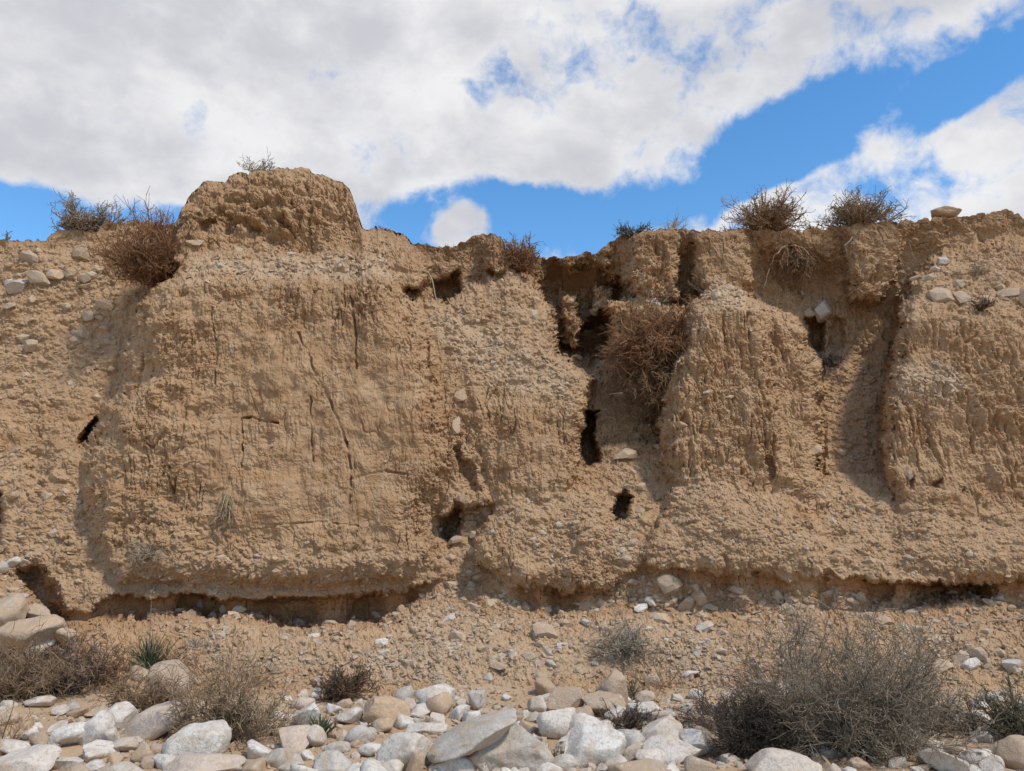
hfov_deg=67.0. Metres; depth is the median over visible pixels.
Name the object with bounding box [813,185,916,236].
dry shrub
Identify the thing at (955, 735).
cobble
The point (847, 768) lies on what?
cobble
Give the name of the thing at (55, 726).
cobble
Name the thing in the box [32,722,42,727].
cobble
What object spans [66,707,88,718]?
boulder
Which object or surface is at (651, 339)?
dry shrub
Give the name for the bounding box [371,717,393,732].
boulder
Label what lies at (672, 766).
cobble
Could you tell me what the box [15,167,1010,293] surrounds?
plateau
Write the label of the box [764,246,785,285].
root
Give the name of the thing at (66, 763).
boulder
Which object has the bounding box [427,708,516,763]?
boulder
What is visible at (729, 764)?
gravel
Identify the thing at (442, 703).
boulder
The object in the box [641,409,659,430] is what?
dry shrub
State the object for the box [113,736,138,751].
boulder
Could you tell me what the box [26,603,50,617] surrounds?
boulder
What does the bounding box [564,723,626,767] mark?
boulder
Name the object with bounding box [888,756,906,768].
cobble
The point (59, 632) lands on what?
boulder
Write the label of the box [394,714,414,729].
cobble
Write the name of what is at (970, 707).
dry shrub
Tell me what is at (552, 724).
boulder
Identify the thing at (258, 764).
cobble
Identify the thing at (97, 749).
cobble
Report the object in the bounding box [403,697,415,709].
boulder
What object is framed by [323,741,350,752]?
boulder
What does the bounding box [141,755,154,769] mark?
cobble
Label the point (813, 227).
grass tuft
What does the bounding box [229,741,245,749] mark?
cobble
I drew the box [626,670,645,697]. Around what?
dry shrub
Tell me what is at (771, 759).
boulder
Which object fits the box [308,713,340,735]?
spiky tuft
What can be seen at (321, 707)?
cobble
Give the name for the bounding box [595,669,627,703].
boulder
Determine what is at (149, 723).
boulder
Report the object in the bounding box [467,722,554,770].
boulder
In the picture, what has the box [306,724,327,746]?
boulder
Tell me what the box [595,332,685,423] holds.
dry shrub
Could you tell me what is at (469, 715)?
boulder
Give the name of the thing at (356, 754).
cobble
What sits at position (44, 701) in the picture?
boulder
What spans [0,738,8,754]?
cobble
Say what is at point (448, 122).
sky
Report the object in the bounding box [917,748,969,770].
boulder
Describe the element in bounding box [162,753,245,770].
boulder
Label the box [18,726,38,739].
boulder
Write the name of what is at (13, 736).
dry shrub
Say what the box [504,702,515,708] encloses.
cobble
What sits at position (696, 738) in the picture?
boulder
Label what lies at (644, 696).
cobble
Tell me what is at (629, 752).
boulder
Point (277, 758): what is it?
boulder
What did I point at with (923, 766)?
cobble
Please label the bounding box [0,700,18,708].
cobble
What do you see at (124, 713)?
boulder
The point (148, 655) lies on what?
spiky plant
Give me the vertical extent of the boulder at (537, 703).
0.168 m
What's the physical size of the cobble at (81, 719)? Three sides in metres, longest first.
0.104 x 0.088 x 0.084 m
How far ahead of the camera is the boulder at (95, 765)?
5.06 m
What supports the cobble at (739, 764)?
on the riverbed
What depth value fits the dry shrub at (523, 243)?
12.96 m
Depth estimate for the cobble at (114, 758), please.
5.24 m
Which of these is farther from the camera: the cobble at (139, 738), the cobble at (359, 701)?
the cobble at (359, 701)
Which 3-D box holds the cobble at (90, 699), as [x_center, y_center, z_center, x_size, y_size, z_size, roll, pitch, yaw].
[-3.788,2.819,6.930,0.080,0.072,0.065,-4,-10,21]
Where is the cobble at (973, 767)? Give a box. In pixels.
[970,764,980,770]
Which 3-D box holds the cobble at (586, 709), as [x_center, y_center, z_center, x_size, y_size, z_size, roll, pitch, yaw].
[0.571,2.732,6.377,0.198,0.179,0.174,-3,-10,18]
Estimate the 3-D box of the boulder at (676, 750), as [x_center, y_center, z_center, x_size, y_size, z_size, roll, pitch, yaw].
[1.086,2.513,5.333,0.416,0.224,0.327,0,-9,0]
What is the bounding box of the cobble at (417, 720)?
[413,718,423,722]
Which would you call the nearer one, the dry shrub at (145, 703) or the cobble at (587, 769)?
the cobble at (587, 769)
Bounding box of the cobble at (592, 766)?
[587,762,596,769]
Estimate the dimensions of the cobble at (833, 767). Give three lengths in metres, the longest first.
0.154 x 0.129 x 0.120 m
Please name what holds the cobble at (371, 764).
on the riverbed
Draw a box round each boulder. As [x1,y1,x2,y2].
[0,560,8,573]
[0,593,29,626]
[0,614,65,650]
[0,640,11,654]
[0,739,30,753]
[0,744,61,770]
[6,556,21,567]
[7,593,28,597]
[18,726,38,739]
[23,695,56,706]
[25,639,55,658]
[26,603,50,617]
[28,732,49,744]
[48,721,85,745]
[51,704,69,715]
[52,757,83,769]
[55,627,78,644]
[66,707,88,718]
[77,710,114,745]
[83,705,108,716]
[85,759,104,770]
[99,727,120,741]
[107,701,136,730]
[107,761,144,770]
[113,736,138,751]
[120,700,191,741]
[128,665,147,682]
[130,739,153,762]
[145,659,192,700]
[152,754,174,769]
[162,719,231,756]
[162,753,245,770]
[264,748,287,767]
[277,753,304,770]
[278,725,310,752]
[283,712,296,725]
[290,697,315,709]
[292,701,321,725]
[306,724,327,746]
[312,750,351,770]
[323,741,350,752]
[326,703,343,713]
[334,707,362,723]
[344,724,374,743]
[357,742,380,756]
[363,695,410,722]
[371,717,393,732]
[376,732,432,770]
[394,685,413,699]
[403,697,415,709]
[405,722,448,734]
[405,751,424,770]
[411,702,429,717]
[414,683,454,702]
[426,692,453,715]
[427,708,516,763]
[428,756,476,770]
[449,705,469,720]
[455,698,468,706]
[462,711,480,721]
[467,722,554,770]
[468,690,486,709]
[527,695,546,711]
[535,676,555,694]
[536,707,575,738]
[536,762,562,770]
[547,686,583,710]
[554,754,577,770]
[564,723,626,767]
[569,713,601,729]
[581,690,625,714]
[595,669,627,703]
[604,705,625,722]
[604,754,626,766]
[608,758,670,770]
[618,729,645,747]
[622,742,642,761]
[625,701,656,717]
[634,748,664,762]
[641,715,682,739]
[642,733,701,764]
[679,728,708,756]
[745,748,818,770]
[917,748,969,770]
[930,206,961,217]
[978,754,1004,770]
[986,742,996,752]
[994,735,1023,768]
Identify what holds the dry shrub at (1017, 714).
on the riverbed
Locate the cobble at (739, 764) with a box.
[736,761,743,767]
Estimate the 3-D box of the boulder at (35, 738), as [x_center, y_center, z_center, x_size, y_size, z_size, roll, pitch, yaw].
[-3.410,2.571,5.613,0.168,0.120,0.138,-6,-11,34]
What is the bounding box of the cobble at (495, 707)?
[491,705,500,709]
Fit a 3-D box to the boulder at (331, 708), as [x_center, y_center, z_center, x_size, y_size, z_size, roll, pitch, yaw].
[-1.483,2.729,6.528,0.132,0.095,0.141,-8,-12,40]
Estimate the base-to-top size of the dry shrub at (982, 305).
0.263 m
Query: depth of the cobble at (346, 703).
6.71 m
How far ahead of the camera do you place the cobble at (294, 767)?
4.82 m
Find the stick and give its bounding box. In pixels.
[969,616,1023,621]
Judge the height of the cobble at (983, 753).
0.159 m
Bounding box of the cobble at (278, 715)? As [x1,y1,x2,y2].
[272,711,284,719]
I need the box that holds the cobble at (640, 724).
[634,721,647,728]
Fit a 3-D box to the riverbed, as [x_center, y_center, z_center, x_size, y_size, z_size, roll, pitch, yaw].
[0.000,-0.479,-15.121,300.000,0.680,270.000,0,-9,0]
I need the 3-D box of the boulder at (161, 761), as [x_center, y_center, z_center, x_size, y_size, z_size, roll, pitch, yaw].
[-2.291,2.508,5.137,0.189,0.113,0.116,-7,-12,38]
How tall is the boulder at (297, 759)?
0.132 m
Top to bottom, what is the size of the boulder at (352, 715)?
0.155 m
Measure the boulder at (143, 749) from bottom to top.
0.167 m
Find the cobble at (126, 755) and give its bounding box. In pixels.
[121,753,129,758]
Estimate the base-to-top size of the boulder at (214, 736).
0.326 m
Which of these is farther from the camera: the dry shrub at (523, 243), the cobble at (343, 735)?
the dry shrub at (523, 243)
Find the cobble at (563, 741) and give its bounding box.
[556,735,566,750]
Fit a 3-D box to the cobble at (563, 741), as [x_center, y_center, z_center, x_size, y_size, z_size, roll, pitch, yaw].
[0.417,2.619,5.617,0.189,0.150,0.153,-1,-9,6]
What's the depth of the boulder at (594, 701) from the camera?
6.50 m
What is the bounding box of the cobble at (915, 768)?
[909,766,924,770]
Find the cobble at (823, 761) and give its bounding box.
[813,755,830,768]
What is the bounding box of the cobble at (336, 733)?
[327,728,341,737]
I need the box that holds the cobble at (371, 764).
[360,757,386,770]
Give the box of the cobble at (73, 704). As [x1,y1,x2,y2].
[67,700,80,710]
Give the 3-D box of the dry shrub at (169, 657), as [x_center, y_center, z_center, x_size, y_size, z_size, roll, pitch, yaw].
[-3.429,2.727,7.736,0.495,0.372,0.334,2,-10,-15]
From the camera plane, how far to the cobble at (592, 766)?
5.12 m
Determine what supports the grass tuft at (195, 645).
on the talus slope
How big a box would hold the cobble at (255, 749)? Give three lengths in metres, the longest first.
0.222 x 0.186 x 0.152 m
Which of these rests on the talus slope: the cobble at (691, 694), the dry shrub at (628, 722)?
the cobble at (691, 694)
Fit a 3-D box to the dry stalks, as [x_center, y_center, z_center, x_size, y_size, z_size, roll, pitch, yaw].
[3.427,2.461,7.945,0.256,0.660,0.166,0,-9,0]
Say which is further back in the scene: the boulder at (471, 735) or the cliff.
the cliff
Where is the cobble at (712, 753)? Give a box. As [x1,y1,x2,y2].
[704,744,730,755]
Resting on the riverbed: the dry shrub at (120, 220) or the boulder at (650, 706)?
the boulder at (650, 706)
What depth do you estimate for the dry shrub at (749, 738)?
5.32 m
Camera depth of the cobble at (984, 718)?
6.14 m
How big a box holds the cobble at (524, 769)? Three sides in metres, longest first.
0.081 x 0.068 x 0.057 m
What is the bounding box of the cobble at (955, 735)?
[951,732,962,738]
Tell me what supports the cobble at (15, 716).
on the riverbed
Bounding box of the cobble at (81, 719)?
[76,716,86,721]
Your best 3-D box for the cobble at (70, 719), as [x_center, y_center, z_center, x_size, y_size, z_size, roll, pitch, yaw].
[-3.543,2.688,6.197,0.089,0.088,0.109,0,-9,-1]
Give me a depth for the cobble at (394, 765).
4.91 m
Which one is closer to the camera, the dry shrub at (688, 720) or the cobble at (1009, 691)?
the dry shrub at (688, 720)
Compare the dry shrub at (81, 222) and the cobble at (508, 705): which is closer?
the cobble at (508, 705)
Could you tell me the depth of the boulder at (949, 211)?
12.21 m
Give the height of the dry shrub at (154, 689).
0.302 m
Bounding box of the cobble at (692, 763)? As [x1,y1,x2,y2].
[684,755,716,770]
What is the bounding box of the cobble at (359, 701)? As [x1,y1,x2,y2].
[354,699,362,703]
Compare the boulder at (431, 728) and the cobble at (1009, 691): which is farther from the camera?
the cobble at (1009, 691)
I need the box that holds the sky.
[0,0,1023,258]
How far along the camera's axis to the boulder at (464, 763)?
4.98 m
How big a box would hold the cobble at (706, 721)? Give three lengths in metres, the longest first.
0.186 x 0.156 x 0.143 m
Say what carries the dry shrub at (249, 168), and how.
on the cliff
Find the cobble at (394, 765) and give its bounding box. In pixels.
[381,759,403,770]
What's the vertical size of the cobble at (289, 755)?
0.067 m
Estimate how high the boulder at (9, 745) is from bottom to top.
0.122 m
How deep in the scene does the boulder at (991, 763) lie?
5.02 m
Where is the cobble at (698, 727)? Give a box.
[693,726,704,730]
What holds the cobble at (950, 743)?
on the riverbed
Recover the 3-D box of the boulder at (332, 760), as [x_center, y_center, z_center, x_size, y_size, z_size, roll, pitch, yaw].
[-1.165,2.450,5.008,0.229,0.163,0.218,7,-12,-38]
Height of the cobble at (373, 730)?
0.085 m
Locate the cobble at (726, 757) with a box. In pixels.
[719,753,740,763]
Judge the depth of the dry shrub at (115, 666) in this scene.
7.48 m
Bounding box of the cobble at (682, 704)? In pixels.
[679,700,694,710]
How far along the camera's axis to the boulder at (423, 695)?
6.60 m
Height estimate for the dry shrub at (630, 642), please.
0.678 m
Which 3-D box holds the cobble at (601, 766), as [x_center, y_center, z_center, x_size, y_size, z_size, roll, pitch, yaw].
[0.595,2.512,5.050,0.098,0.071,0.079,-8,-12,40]
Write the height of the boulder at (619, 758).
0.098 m
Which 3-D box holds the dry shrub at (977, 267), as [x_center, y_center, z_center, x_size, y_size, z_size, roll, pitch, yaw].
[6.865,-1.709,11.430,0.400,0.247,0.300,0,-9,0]
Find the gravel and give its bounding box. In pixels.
[0,683,1023,770]
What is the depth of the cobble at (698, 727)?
6.05 m
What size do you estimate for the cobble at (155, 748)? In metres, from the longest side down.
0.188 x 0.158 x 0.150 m
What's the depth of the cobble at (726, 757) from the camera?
5.21 m
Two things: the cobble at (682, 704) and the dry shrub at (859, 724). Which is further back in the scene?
the cobble at (682, 704)
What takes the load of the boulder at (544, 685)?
on the talus slope
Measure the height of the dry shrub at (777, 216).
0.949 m
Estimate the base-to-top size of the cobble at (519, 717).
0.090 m
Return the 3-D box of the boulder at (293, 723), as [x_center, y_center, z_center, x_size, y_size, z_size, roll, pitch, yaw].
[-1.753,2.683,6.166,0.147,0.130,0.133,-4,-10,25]
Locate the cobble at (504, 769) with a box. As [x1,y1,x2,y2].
[500,767,511,770]
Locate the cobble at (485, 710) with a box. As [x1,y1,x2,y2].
[478,707,489,714]
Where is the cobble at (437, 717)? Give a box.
[429,712,445,722]
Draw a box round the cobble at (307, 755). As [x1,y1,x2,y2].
[301,749,314,760]
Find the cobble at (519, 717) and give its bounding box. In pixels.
[516,715,522,721]
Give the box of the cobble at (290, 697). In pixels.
[282,696,292,700]
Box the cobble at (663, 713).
[645,710,668,722]
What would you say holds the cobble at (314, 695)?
on the riverbed
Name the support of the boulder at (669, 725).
on the riverbed
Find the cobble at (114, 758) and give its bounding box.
[107,752,123,764]
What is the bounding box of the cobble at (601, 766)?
[595,762,607,770]
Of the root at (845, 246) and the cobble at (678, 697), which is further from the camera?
the root at (845, 246)
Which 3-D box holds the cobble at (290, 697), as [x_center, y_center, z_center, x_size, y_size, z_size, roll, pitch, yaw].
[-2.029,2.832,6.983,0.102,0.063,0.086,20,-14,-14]
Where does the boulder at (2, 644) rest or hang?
on the talus slope
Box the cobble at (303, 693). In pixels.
[298,688,307,696]
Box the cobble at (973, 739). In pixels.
[966,737,978,741]
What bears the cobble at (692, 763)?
on the riverbed
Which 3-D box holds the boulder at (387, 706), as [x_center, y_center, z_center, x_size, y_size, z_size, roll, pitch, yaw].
[-1.014,2.643,6.291,0.374,0.246,0.317,0,-9,0]
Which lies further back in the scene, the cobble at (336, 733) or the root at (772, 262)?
the root at (772, 262)
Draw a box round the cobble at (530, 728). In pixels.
[519,720,538,734]
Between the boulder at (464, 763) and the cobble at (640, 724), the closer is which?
the boulder at (464, 763)
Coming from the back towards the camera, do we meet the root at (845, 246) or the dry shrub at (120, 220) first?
the dry shrub at (120, 220)
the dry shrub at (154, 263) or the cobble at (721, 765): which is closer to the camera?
the cobble at (721, 765)
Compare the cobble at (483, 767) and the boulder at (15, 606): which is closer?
the cobble at (483, 767)
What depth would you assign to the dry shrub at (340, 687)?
6.96 m
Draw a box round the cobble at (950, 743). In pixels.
[943,740,965,754]
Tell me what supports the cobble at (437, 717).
on the riverbed
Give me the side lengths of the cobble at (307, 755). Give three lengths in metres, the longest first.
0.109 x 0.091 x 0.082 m
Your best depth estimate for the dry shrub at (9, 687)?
6.91 m
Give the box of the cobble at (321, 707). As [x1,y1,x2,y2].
[316,703,323,711]
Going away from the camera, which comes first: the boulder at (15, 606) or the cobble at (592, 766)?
the cobble at (592, 766)
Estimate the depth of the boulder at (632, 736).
5.53 m
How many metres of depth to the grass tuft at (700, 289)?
11.64 m
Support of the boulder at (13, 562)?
on the cliff
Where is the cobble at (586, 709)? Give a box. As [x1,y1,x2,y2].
[575,705,593,715]
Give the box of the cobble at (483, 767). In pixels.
[477,763,488,770]
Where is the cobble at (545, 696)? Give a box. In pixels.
[541,693,549,700]
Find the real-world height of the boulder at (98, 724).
0.273 m
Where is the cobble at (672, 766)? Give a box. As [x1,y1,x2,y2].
[667,761,679,770]
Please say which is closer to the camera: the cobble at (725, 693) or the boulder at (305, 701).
the boulder at (305, 701)
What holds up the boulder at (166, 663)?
on the talus slope
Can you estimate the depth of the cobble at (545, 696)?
6.98 m
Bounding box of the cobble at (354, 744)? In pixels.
[350,739,359,748]
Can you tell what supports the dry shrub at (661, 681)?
on the talus slope
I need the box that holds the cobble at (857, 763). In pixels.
[846,757,870,769]
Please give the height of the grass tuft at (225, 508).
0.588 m
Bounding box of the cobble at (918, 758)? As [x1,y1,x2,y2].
[916,756,924,763]
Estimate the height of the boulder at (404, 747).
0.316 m
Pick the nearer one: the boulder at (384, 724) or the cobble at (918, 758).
the cobble at (918, 758)
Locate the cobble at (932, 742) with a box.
[920,739,947,751]
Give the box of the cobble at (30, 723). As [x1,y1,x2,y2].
[17,714,33,729]
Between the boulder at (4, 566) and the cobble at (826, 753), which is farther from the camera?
the boulder at (4, 566)
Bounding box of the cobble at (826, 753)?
[812,740,841,758]
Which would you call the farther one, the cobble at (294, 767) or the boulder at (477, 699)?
the boulder at (477, 699)
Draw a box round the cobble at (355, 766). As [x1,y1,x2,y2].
[345,762,361,770]
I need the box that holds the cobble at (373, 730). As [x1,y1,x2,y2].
[369,727,376,733]
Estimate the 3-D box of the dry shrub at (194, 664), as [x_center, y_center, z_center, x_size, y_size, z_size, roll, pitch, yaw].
[-2.643,2.594,7.147,1.228,0.752,1.063,0,-9,0]
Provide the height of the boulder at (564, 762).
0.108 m
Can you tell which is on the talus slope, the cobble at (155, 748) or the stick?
the stick
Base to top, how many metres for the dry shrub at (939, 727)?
0.762 m
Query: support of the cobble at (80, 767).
on the riverbed
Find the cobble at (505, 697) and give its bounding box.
[501,693,511,700]
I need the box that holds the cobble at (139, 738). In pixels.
[134,736,142,743]
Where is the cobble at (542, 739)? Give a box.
[535,736,546,741]
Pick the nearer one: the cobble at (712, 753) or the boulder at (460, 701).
the cobble at (712, 753)
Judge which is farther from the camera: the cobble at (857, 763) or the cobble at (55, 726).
the cobble at (55, 726)
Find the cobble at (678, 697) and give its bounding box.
[671,693,683,701]
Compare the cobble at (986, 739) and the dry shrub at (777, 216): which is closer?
the cobble at (986, 739)
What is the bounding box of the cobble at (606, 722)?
[601,719,614,727]
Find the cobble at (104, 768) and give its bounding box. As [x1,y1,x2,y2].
[97,765,113,770]
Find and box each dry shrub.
[0,614,79,703]
[0,682,48,740]
[1,231,11,240]
[6,623,122,697]
[47,188,122,232]
[53,630,143,688]
[76,187,207,293]
[81,666,185,713]
[88,195,140,223]
[116,536,168,571]
[137,672,170,702]
[142,627,321,750]
[145,643,190,669]
[153,621,291,701]
[237,148,274,171]
[311,659,383,702]
[500,231,545,275]
[511,234,537,252]
[582,603,664,669]
[593,283,735,400]
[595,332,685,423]
[598,697,659,729]
[607,651,689,697]
[613,219,655,238]
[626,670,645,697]
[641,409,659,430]
[648,290,676,301]
[657,207,687,233]
[665,680,743,731]
[689,674,834,763]
[705,592,858,720]
[720,178,813,231]
[728,593,1012,770]
[775,243,824,288]
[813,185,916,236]
[820,348,847,367]
[869,645,988,739]
[928,686,1021,737]
[963,666,1023,742]
[966,293,997,311]
[969,261,991,275]
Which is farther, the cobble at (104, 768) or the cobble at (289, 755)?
the cobble at (289, 755)
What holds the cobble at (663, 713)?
on the riverbed
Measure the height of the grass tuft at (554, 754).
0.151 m
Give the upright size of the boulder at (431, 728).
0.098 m
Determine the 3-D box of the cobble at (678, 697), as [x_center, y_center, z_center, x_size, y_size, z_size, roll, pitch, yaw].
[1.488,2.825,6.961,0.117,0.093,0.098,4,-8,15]
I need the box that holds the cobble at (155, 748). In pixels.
[150,742,162,754]
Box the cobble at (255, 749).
[247,739,271,758]
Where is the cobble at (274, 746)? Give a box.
[270,744,280,749]
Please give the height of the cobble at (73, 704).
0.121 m
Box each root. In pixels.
[427,271,441,305]
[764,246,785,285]
[844,236,852,259]
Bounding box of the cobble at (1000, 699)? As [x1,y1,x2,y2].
[992,694,1003,700]
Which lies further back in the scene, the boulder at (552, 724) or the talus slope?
the talus slope
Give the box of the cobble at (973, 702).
[969,701,987,708]
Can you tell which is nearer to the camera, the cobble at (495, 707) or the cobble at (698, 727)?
the cobble at (698, 727)
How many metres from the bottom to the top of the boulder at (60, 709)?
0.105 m
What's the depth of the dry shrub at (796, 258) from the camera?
12.04 m
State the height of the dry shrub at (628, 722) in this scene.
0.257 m
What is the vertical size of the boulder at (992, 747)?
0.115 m
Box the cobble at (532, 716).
[525,711,538,721]
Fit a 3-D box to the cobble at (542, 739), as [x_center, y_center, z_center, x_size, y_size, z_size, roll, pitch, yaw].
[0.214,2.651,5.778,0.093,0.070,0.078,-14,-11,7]
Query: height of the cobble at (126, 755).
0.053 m
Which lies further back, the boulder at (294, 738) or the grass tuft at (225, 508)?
the grass tuft at (225, 508)
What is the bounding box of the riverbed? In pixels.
[0,684,1022,770]
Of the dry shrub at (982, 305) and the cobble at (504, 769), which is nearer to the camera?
the cobble at (504, 769)
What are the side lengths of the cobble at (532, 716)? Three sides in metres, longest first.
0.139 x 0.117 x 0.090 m
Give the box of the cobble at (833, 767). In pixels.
[824,763,840,770]
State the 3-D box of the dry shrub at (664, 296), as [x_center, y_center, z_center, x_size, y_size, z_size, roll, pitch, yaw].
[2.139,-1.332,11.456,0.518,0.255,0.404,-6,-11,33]
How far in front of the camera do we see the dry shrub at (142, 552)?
9.09 m
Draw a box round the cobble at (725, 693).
[720,690,730,698]
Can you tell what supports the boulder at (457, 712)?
on the riverbed
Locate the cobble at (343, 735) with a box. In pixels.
[338,729,347,740]
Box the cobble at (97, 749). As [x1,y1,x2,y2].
[82,739,119,762]
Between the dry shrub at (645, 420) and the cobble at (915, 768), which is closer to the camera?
the cobble at (915, 768)
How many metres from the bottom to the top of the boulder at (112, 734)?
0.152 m
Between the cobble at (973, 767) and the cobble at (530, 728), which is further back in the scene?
the cobble at (530, 728)
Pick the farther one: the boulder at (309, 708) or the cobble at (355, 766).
the boulder at (309, 708)
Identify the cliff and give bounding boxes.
[0,167,1023,623]
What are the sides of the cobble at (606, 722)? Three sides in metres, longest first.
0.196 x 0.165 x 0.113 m
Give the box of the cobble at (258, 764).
[241,757,265,770]
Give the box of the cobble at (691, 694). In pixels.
[688,688,704,699]
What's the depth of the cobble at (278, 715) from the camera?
6.38 m
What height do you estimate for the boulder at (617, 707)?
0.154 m
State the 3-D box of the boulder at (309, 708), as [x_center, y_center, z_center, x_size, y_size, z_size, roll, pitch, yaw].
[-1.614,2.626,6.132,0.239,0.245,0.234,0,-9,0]
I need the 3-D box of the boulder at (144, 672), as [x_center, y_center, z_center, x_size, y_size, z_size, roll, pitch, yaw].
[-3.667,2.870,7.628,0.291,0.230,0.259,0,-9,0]
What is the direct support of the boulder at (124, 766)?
on the riverbed
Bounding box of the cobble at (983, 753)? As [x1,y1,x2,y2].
[958,749,992,765]
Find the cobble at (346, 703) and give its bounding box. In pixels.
[336,698,352,707]
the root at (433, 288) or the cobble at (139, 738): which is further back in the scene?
the root at (433, 288)
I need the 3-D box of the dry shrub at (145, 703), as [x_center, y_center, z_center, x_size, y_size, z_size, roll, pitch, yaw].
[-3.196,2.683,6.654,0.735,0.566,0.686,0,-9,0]
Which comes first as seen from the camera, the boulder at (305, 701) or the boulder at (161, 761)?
the boulder at (161, 761)
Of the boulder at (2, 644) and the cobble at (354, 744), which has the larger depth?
the boulder at (2, 644)
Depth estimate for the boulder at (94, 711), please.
6.40 m
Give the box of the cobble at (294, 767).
[290,763,318,770]
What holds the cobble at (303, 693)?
on the riverbed
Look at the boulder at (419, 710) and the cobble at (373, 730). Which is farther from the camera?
the boulder at (419, 710)
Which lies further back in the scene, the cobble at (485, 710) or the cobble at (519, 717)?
the cobble at (485, 710)
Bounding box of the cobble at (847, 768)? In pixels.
[841,766,856,770]
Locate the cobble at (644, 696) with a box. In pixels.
[634,690,654,701]
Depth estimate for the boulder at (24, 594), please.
8.41 m
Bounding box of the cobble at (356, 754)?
[350,751,360,758]
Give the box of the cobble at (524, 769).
[518,767,529,770]
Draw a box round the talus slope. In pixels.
[0,569,1023,705]
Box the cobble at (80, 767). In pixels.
[70,763,90,770]
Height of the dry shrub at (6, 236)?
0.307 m
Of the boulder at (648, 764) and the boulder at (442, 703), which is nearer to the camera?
the boulder at (648, 764)
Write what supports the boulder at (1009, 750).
on the riverbed
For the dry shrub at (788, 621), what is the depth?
6.41 m
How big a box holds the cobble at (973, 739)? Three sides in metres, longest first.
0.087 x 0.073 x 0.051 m
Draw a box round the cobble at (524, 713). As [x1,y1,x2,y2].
[516,710,529,717]
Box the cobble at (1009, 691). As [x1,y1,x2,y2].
[1000,688,1016,696]
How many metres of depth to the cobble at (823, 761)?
5.10 m
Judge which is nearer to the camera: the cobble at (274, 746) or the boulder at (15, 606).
the cobble at (274, 746)
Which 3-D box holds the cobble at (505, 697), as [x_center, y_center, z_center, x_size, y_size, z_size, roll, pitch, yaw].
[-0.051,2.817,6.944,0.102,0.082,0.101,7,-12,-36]
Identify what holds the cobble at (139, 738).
on the riverbed
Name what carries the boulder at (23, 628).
on the talus slope
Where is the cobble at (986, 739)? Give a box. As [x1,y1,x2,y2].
[969,728,994,742]
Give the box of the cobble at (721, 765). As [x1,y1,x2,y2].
[716,761,725,768]
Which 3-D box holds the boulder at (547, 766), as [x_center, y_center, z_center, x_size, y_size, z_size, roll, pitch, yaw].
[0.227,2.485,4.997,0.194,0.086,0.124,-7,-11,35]
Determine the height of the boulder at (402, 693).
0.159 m
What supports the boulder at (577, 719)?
on the riverbed
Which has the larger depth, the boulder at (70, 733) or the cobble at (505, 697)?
the cobble at (505, 697)
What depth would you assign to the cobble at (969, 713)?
6.23 m
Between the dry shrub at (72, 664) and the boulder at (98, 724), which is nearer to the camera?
the boulder at (98, 724)
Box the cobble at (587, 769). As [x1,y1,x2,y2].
[578,767,591,770]
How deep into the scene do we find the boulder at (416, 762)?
4.91 m
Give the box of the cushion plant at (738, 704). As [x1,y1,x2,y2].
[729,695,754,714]
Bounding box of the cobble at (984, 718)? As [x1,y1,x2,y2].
[975,714,992,723]
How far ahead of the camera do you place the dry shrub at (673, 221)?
12.12 m
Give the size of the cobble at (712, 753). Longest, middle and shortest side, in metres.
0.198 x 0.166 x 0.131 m
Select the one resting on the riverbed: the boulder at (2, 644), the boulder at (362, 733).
the boulder at (362, 733)
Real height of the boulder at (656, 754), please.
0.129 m
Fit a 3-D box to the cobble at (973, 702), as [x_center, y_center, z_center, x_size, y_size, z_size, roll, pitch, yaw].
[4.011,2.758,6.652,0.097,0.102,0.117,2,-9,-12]
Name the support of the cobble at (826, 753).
on the riverbed
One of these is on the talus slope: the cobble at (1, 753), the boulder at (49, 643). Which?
the boulder at (49, 643)
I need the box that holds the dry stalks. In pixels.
[833,593,856,658]
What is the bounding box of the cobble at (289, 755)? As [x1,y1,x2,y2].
[287,752,296,758]
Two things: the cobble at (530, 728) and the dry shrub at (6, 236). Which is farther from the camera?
the dry shrub at (6, 236)
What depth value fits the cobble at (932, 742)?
5.48 m
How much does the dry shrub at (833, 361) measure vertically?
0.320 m
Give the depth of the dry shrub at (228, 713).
5.74 m
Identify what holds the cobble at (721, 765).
on the riverbed
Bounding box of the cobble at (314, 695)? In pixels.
[310,687,323,698]
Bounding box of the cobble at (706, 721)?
[702,714,720,730]
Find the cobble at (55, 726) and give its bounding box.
[47,720,67,732]
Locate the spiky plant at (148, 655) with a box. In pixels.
[122,601,178,668]
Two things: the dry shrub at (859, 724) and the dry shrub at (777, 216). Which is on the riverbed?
the dry shrub at (859, 724)
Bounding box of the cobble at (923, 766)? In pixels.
[917,764,930,770]
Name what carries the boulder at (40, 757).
on the riverbed
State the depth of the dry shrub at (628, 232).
12.08 m
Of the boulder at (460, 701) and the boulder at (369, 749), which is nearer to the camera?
the boulder at (369, 749)
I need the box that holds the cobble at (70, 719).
[64,716,75,722]
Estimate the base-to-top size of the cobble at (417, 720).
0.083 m
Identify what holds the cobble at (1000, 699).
on the riverbed
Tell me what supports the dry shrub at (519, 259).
on the cliff
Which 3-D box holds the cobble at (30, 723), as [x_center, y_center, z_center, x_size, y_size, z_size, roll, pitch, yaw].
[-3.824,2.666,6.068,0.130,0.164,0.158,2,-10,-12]
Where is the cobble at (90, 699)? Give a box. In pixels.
[84,696,94,701]
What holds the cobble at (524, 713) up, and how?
on the riverbed
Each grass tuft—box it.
[184,636,213,649]
[208,495,237,543]
[545,742,562,757]
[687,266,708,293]
[799,221,823,230]
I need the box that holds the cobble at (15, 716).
[0,708,19,725]
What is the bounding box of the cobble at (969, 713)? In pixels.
[958,710,982,718]
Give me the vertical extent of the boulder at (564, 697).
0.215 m

